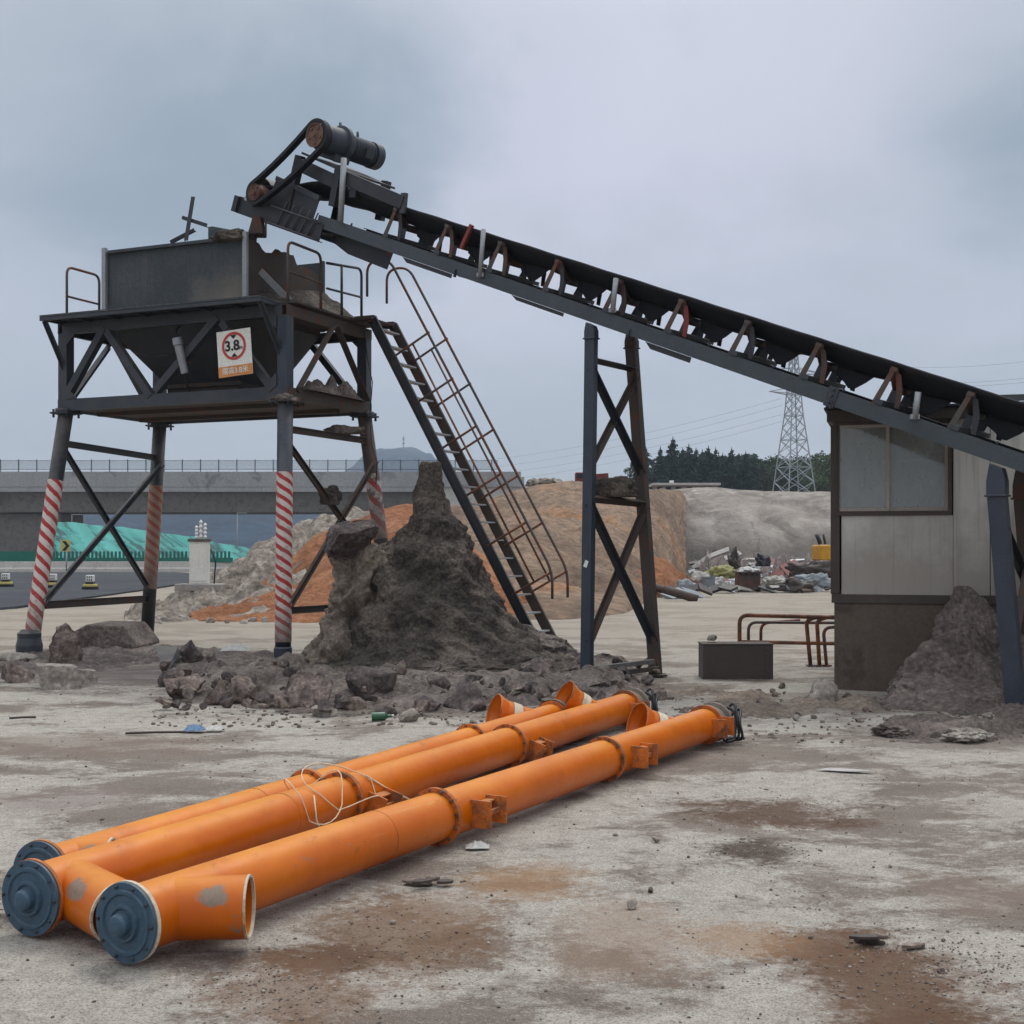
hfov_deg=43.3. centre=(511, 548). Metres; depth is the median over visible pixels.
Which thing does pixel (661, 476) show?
conifer tree
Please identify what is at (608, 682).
rubble lump
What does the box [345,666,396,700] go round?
rock
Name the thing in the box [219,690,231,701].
rubble lump
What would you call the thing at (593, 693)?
rubble lump
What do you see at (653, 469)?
conifer tree
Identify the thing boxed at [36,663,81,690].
rock
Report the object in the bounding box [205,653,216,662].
rubble lump
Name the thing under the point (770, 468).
broadleaf tree
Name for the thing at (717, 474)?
conifer tree
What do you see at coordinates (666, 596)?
scrap sheet
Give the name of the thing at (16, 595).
road
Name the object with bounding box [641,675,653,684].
rubble lump
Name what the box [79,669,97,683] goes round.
rock
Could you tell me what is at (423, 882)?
flake pile
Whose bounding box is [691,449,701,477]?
conifer tree
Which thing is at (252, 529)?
hills
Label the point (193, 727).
rag
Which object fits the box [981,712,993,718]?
rubble lump
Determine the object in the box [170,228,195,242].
steel bar
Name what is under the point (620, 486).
mud lump
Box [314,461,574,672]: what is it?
mud heap
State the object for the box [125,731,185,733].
stick
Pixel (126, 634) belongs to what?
rock
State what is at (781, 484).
broadleaf tree
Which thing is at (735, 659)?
steel block
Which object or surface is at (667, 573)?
earth tongue
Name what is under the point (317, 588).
orange mound
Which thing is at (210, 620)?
rubble lump
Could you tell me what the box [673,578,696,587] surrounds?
scrap sack
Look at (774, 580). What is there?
scrap sack
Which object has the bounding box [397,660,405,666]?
rubble lump
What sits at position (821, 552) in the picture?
excavator
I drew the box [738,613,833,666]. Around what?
tube barrier
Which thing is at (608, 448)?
power line
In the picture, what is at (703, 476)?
conifer tree
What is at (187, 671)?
rubble lump
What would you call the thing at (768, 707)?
dirt ridge
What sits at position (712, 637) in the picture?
rock
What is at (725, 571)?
scrap sack
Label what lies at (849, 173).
sky
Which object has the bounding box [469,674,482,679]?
rubble lump
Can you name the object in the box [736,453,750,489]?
conifer tree
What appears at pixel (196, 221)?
steel bar
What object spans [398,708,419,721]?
rock
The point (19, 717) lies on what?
stick
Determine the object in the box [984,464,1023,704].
conveyor trestle
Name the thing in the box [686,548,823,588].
scrap bed
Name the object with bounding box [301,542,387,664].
mud heap
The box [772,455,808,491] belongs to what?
broadleaf tree
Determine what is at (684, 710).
rubble lump
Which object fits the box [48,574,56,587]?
warning block
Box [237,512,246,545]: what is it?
street lamp
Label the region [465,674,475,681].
rubble lump
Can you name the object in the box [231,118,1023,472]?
belt conveyor
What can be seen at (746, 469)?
conifer tree
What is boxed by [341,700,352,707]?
rubble lump
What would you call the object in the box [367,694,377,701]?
rubble lump
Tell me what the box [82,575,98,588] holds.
warning block
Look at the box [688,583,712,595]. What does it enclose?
scrap beam
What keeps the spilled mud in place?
on the hopper tower
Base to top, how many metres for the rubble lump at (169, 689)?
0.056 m
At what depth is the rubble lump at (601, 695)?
13.12 m
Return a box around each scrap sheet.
[660,587,704,598]
[692,547,728,567]
[768,559,797,576]
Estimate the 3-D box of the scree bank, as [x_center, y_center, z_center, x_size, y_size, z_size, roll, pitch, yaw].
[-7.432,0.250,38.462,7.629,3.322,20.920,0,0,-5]
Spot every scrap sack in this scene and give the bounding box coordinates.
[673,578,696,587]
[691,570,710,583]
[704,565,735,578]
[715,576,728,584]
[735,566,759,573]
[761,575,786,584]
[794,573,830,586]
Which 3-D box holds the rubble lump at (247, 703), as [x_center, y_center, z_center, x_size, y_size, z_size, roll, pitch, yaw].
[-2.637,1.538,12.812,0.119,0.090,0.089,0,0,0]
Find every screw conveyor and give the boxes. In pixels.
[2,681,658,941]
[13,694,565,864]
[96,702,744,963]
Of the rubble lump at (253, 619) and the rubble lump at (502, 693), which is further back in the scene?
the rubble lump at (253, 619)
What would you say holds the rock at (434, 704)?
on the rubble bed at (406, 691)
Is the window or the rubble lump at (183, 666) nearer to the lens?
the window
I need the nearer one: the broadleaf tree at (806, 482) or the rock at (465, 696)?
the rock at (465, 696)
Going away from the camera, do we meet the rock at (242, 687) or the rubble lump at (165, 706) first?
the rubble lump at (165, 706)
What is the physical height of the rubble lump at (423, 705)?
0.119 m
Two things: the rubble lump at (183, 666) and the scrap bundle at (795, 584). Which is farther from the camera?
the scrap bundle at (795, 584)
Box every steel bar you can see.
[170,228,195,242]
[181,216,207,227]
[184,196,194,241]
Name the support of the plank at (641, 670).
on the rubble bed at (406, 691)
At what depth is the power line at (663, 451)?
182.32 m
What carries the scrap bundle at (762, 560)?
on the scrap bed at (783, 558)
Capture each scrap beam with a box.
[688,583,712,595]
[710,583,737,592]
[724,551,741,561]
[742,558,755,560]
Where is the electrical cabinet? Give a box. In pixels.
[187,520,215,583]
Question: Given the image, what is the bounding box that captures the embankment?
[450,480,686,619]
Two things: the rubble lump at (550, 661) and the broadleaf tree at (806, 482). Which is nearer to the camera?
the rubble lump at (550, 661)
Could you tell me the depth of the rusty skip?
47.48 m
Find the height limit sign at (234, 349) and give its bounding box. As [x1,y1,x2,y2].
[216,324,252,377]
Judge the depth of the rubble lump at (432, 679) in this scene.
13.75 m
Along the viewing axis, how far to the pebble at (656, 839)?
7.04 m
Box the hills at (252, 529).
[81,514,333,548]
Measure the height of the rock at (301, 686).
0.483 m
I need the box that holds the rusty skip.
[733,571,761,590]
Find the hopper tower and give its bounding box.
[16,226,394,657]
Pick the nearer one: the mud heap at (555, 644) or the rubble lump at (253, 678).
the rubble lump at (253, 678)
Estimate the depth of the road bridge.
150.82 m
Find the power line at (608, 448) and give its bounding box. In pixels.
[401,405,781,471]
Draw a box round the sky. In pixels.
[0,0,1023,485]
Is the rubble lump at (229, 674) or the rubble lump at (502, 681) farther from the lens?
the rubble lump at (229, 674)
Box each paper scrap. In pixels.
[206,725,224,729]
[465,840,489,848]
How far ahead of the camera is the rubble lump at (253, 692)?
13.24 m
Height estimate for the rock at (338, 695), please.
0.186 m
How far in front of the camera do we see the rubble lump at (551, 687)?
13.97 m
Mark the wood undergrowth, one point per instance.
(749, 456)
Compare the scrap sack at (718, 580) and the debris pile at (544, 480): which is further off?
the debris pile at (544, 480)
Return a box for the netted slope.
[53,522,249,559]
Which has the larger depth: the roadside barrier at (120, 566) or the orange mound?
the roadside barrier at (120, 566)
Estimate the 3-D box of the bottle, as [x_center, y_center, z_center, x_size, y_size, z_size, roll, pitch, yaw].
[-1.201,1.560,11.979,0.208,0.080,0.080,0,0,-11]
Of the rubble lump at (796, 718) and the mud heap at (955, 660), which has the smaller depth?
the rubble lump at (796, 718)
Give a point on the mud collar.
(294, 399)
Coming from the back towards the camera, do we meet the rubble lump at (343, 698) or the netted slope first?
the netted slope
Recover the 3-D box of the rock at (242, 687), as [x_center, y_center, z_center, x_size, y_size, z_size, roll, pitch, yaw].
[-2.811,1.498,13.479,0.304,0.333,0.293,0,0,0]
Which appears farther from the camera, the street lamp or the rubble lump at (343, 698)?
the street lamp
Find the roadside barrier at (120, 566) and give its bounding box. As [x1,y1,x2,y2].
[0,561,231,571]
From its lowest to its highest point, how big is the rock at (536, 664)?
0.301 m
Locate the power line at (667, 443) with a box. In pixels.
[522,414,781,470]
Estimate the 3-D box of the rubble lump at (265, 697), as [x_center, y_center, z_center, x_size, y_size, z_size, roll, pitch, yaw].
[-2.470,1.509,13.016,0.239,0.131,0.174,0,0,-20]
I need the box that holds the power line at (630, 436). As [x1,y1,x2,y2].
[398,398,781,463]
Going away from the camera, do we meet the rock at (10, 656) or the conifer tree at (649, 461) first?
the rock at (10, 656)
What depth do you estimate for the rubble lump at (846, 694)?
13.86 m
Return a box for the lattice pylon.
[769,354,815,491]
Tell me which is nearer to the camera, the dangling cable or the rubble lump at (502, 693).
the rubble lump at (502, 693)
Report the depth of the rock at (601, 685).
14.08 m
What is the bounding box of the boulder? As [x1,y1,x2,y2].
[324,519,378,558]
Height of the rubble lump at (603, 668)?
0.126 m
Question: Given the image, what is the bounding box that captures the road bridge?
[0,472,523,550]
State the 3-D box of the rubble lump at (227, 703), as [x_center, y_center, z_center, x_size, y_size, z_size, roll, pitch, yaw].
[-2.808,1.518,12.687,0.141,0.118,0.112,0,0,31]
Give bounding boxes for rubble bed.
[174,652,645,713]
[885,699,1023,743]
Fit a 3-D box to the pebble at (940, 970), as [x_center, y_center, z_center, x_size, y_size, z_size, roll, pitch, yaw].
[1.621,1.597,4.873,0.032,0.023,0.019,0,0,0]
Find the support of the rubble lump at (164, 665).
on the ground
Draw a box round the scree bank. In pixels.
[124,506,369,622]
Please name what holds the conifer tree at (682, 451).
on the plateau
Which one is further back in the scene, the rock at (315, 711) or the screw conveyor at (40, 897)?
the rock at (315, 711)
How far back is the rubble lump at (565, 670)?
16.04 m
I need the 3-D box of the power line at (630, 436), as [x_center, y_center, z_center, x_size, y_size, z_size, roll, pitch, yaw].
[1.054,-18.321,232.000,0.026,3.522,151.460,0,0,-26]
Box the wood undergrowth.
[654,453,817,488]
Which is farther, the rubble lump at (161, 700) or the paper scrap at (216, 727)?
the rubble lump at (161, 700)
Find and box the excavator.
[812,534,830,577]
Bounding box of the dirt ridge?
[667,686,878,718]
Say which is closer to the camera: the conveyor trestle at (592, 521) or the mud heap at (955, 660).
the mud heap at (955, 660)
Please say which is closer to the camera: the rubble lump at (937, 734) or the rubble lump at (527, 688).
the rubble lump at (937, 734)
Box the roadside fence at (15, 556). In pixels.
[0,551,232,561]
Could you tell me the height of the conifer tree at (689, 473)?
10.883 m
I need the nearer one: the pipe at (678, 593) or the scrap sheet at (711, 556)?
the pipe at (678, 593)
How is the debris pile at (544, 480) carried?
on the embankment
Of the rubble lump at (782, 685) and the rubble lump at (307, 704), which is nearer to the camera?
the rubble lump at (307, 704)
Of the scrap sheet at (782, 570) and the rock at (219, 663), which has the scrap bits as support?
the scrap sheet at (782, 570)
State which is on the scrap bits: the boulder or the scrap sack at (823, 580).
the scrap sack at (823, 580)
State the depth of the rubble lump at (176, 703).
12.50 m
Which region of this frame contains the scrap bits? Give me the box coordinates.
[688,562,830,592]
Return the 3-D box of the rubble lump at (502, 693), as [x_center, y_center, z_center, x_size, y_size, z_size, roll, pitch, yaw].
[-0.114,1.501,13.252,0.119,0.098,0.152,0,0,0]
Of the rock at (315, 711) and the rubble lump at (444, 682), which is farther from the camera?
the rubble lump at (444, 682)
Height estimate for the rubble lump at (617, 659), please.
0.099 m
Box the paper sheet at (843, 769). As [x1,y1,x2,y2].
[816,767,874,771]
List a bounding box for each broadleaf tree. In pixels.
[623,467,631,477]
[749,455,781,490]
[750,455,791,490]
[762,456,796,491]
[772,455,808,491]
[783,458,812,491]
[786,461,819,489]
[802,450,830,491]
[802,453,830,491]
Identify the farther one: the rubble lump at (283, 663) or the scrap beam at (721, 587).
the scrap beam at (721, 587)
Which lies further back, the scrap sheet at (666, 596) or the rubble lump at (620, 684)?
the scrap sheet at (666, 596)
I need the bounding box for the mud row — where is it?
[302,375,367,401]
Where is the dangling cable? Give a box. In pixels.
[364,332,376,483]
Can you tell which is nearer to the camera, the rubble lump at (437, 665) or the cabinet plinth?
the rubble lump at (437, 665)
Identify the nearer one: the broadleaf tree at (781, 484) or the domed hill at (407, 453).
the broadleaf tree at (781, 484)
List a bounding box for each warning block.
[0,573,13,586]
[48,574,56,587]
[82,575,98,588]
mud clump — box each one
[871,721,913,736]
[938,727,994,742]
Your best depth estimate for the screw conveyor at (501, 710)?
7.32 m
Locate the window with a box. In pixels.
[834,419,951,515]
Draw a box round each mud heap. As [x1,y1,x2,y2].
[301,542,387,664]
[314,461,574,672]
[523,624,579,657]
[876,585,1023,711]
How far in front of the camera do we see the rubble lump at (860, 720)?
11.93 m
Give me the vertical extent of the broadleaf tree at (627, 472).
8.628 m
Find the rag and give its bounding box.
[182,724,205,730]
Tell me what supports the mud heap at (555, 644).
on the ground
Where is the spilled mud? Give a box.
[258,289,353,318]
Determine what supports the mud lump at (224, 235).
on the hopper tower
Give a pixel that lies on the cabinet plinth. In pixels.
(193, 587)
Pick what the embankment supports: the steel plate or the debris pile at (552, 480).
the debris pile at (552, 480)
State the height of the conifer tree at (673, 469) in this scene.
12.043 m
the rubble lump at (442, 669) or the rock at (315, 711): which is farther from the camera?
the rubble lump at (442, 669)
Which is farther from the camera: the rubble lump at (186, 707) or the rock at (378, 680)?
the rock at (378, 680)
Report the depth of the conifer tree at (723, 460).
185.85 m
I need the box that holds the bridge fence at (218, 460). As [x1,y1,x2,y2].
[0,459,497,471]
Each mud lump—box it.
[209,228,257,242]
[318,485,341,504]
[323,424,364,434]
[596,476,638,497]
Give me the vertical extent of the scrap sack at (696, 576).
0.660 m
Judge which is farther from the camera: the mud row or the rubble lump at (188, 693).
the mud row
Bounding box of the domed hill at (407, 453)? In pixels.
[344,447,442,471]
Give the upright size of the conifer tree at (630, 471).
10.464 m
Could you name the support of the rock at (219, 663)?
on the rubble bed at (406, 691)
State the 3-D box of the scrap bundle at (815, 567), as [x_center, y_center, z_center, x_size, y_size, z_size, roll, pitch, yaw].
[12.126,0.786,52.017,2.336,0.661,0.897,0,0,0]
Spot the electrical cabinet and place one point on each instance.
(199, 560)
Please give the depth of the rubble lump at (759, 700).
13.44 m
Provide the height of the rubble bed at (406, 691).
0.376 m
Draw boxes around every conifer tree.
[624,463,634,480]
[633,449,656,488]
[648,446,669,489]
[648,459,656,476]
[652,438,690,487]
[675,445,701,482]
[678,447,686,478]
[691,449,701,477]
[693,450,714,482]
[698,445,722,482]
[704,447,727,487]
[719,447,746,489]
[719,453,728,486]
[735,452,760,490]
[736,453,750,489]
[749,457,762,490]
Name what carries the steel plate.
on the ground
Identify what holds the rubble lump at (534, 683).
on the rubble bed at (406, 691)
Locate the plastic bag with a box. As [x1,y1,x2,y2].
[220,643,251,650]
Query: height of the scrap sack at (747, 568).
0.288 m
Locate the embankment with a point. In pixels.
(558, 505)
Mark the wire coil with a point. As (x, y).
(340, 809)
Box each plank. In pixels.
[594,659,654,668]
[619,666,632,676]
[628,666,658,673]
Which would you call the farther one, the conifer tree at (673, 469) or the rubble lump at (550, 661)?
the conifer tree at (673, 469)
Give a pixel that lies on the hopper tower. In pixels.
(164, 313)
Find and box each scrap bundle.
[727,546,740,568]
[755,553,770,565]
[777,577,816,591]
[784,560,830,575]
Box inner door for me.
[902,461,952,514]
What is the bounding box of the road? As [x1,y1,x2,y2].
[0,572,188,609]
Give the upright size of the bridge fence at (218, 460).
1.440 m
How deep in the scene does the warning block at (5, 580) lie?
52.16 m
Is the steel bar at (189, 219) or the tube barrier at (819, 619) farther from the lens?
the steel bar at (189, 219)
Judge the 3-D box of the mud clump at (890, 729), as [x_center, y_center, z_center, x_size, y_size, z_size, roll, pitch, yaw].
[3.305,1.551,11.113,0.340,0.119,0.379,0,0,-44]
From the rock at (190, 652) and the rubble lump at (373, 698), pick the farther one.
the rock at (190, 652)
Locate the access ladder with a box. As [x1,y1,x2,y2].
[354,262,568,635]
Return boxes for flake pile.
[402,876,452,886]
[849,934,924,948]
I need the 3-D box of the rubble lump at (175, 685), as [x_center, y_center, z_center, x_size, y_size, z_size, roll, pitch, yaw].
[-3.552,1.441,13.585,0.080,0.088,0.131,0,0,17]
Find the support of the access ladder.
on the ground
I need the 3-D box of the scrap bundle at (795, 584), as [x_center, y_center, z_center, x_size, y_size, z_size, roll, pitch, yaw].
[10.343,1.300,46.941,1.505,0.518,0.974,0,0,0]
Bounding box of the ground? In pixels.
[0,570,1023,1023]
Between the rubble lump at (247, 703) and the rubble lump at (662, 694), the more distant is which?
the rubble lump at (662, 694)
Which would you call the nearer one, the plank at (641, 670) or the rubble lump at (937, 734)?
the rubble lump at (937, 734)
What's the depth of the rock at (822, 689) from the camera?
13.47 m
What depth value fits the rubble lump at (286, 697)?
12.63 m
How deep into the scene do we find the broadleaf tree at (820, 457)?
181.11 m
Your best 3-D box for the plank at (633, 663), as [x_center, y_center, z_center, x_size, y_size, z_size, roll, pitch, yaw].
[1.367,1.423,15.750,0.815,0.110,0.090,0,0,-22]
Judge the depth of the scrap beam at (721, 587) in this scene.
46.14 m
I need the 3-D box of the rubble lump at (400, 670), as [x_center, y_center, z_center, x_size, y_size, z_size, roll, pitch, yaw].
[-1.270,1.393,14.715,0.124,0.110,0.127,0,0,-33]
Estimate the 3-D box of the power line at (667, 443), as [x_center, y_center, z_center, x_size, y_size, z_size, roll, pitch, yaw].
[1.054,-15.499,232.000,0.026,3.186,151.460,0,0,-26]
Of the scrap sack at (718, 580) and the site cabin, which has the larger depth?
the scrap sack at (718, 580)
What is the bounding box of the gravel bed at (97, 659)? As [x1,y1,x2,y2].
[0,644,273,675]
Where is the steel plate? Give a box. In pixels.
[155,645,180,669]
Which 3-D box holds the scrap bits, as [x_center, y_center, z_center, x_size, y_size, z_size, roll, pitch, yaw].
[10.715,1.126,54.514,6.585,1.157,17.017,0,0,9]
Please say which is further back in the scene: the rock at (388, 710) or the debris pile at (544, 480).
the debris pile at (544, 480)
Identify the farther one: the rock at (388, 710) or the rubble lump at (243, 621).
the rubble lump at (243, 621)
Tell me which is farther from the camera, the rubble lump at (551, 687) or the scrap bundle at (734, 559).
the scrap bundle at (734, 559)
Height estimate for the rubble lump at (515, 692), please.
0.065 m
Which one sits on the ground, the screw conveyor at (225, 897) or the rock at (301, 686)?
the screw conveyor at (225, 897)
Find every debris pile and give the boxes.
[525,478,538,486]
[539,478,549,483]
[548,478,561,483]
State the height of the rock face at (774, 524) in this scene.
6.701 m
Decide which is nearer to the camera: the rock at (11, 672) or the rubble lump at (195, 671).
the rubble lump at (195, 671)
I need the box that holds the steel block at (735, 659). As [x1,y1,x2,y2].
[698,641,773,678]
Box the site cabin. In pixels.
[824,394,1023,691]
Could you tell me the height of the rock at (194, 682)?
0.392 m
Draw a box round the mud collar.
[269,393,300,401]
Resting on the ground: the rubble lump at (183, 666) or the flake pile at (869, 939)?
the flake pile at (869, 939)
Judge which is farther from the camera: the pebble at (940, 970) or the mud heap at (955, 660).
the mud heap at (955, 660)
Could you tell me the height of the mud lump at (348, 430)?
0.148 m
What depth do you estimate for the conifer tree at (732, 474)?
181.64 m
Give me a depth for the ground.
6.41 m
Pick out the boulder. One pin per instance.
(346, 539)
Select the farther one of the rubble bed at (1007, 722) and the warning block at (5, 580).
the warning block at (5, 580)
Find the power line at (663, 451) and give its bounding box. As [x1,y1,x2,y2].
[530,421,781,476]
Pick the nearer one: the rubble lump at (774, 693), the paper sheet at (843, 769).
the paper sheet at (843, 769)
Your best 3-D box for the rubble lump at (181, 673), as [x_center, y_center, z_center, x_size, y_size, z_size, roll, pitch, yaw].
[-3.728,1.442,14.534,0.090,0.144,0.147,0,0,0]
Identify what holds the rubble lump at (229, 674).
on the rubble bed at (406, 691)
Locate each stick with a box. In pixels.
[9,716,35,718]
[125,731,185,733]
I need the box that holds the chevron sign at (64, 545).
[60,540,69,569]
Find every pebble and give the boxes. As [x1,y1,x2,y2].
[627,899,636,909]
[652,836,659,842]
[936,968,944,973]
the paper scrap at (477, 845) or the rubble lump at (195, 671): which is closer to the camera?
the paper scrap at (477, 845)
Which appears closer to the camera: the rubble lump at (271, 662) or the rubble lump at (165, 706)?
the rubble lump at (165, 706)
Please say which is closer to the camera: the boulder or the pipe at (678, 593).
the boulder
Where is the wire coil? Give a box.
[284,763,409,826]
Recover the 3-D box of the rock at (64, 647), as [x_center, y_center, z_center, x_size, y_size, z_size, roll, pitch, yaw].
[-5.941,1.347,17.183,0.409,0.730,0.537,0,0,0]
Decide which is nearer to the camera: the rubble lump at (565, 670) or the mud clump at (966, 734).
the mud clump at (966, 734)
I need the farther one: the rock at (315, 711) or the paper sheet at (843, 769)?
the rock at (315, 711)
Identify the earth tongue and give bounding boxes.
[637,556,697,597]
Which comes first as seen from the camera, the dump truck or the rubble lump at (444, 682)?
the rubble lump at (444, 682)
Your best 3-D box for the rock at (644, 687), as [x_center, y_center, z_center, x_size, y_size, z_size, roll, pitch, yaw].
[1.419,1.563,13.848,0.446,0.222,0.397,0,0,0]
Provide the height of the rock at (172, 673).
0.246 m
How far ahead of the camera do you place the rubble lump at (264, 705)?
12.50 m
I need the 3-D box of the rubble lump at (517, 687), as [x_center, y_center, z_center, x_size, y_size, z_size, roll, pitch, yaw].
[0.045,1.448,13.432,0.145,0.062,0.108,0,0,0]
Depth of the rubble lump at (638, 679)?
14.26 m
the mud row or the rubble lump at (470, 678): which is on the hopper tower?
the mud row
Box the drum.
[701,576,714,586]
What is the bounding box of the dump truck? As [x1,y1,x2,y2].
[575,472,608,481]
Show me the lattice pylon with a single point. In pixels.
(795, 416)
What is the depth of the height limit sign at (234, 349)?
18.37 m
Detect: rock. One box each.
[0,652,37,661]
[0,661,36,682]
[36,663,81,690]
[48,623,82,663]
[74,620,158,648]
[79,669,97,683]
[157,669,178,686]
[163,673,204,699]
[180,640,203,662]
[202,660,228,670]
[204,678,227,704]
[230,676,255,702]
[283,670,332,708]
[311,705,337,716]
[334,692,346,708]
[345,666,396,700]
[375,706,396,715]
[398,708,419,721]
[414,695,441,711]
[443,681,486,711]
[520,658,550,671]
[562,649,578,656]
[589,680,617,687]
[624,683,664,697]
[707,634,716,640]
[807,677,838,701]
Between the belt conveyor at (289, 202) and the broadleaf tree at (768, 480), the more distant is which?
the broadleaf tree at (768, 480)
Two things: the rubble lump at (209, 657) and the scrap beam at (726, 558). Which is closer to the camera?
the rubble lump at (209, 657)
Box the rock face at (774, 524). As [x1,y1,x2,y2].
[675,487,830,569]
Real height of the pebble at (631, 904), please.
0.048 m
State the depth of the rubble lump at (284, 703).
12.59 m
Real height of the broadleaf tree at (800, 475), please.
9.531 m
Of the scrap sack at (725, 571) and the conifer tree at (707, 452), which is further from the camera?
the conifer tree at (707, 452)
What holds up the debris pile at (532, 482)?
on the embankment
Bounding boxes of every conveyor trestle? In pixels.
[580,322,666,677]
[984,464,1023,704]
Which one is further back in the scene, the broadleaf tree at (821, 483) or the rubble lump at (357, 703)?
the broadleaf tree at (821, 483)
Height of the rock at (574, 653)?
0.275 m
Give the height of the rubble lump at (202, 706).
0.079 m
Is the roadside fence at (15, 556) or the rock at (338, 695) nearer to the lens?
the rock at (338, 695)
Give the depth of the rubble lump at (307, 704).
12.47 m
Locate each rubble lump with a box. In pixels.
[155,696,172,705]
[160,661,170,671]
[162,703,170,708]
[166,687,173,691]
[170,681,180,688]
[171,699,181,707]
[176,665,191,672]
[177,667,191,675]
[177,670,184,676]
[181,703,191,710]
[182,687,194,699]
[193,669,207,673]
[199,702,207,709]
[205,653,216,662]
[206,617,214,622]
[211,677,219,687]
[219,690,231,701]
[220,697,233,708]
[221,670,236,682]
[239,620,247,623]
[241,698,252,707]
[247,617,256,621]
[247,675,256,681]
[249,687,258,698]
[255,692,274,703]
[258,703,266,707]
[263,659,275,665]
[273,693,289,708]
[276,658,289,667]
[277,695,289,708]
[283,667,300,676]
[304,701,309,707]
[317,698,331,711]
[339,696,349,709]
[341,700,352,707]
[346,697,366,710]
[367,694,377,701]
[395,666,406,674]
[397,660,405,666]
[414,699,430,712]
[426,674,440,687]
[432,661,441,671]
[437,666,445,671]
[438,676,450,689]
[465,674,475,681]
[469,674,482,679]
[495,689,506,697]
[499,677,505,686]
[502,684,511,693]
[510,684,522,689]
[512,690,521,695]
[520,683,531,692]
[525,681,537,686]
[537,688,550,698]
[539,669,546,676]
[544,657,554,667]
[547,682,557,691]
[560,668,568,672]
[584,688,597,696]
[596,665,611,671]
[596,690,605,698]
[606,679,610,685]
[612,657,624,662]
[617,680,624,689]
[625,674,630,681]
[635,676,643,683]
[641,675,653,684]
[654,689,666,700]
[679,707,688,712]
[756,697,762,702]
[771,691,780,696]
[778,682,784,688]
[792,714,801,721]
[842,692,851,697]
[855,718,864,722]
[930,731,940,737]
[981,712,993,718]
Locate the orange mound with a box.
[191,504,530,622]
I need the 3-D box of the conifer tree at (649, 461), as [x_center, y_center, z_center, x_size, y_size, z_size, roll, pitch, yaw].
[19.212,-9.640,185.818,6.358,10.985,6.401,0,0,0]
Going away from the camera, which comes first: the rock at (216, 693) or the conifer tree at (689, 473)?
the rock at (216, 693)
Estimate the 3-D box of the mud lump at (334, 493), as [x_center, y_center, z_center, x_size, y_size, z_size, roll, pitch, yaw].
[-2.704,-0.802,19.203,0.355,0.304,0.236,0,0,0]
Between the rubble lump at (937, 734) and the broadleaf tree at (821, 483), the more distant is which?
the broadleaf tree at (821, 483)
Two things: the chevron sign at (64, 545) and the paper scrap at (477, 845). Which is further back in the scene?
the chevron sign at (64, 545)
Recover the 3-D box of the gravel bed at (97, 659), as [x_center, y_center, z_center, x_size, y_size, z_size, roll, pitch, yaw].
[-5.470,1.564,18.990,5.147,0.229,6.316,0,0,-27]
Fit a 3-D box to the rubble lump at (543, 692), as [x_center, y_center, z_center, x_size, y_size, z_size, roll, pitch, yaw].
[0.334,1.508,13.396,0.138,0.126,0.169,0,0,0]
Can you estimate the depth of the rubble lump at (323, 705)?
12.22 m
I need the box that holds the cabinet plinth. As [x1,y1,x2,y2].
[174,583,225,590]
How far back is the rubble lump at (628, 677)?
15.10 m
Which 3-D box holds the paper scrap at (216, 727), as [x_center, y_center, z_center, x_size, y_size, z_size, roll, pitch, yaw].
[-2.627,1.573,11.370,0.179,0.041,0.149,0,0,0]
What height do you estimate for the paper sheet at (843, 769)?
0.012 m
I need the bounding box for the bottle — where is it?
[371,712,393,720]
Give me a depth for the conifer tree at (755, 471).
187.95 m
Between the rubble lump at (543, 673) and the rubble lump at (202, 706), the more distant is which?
the rubble lump at (543, 673)
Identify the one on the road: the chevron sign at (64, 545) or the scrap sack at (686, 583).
the chevron sign at (64, 545)
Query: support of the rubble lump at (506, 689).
on the rubble bed at (406, 691)
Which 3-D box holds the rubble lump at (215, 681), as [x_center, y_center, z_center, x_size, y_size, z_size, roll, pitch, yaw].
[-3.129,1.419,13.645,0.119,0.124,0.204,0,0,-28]

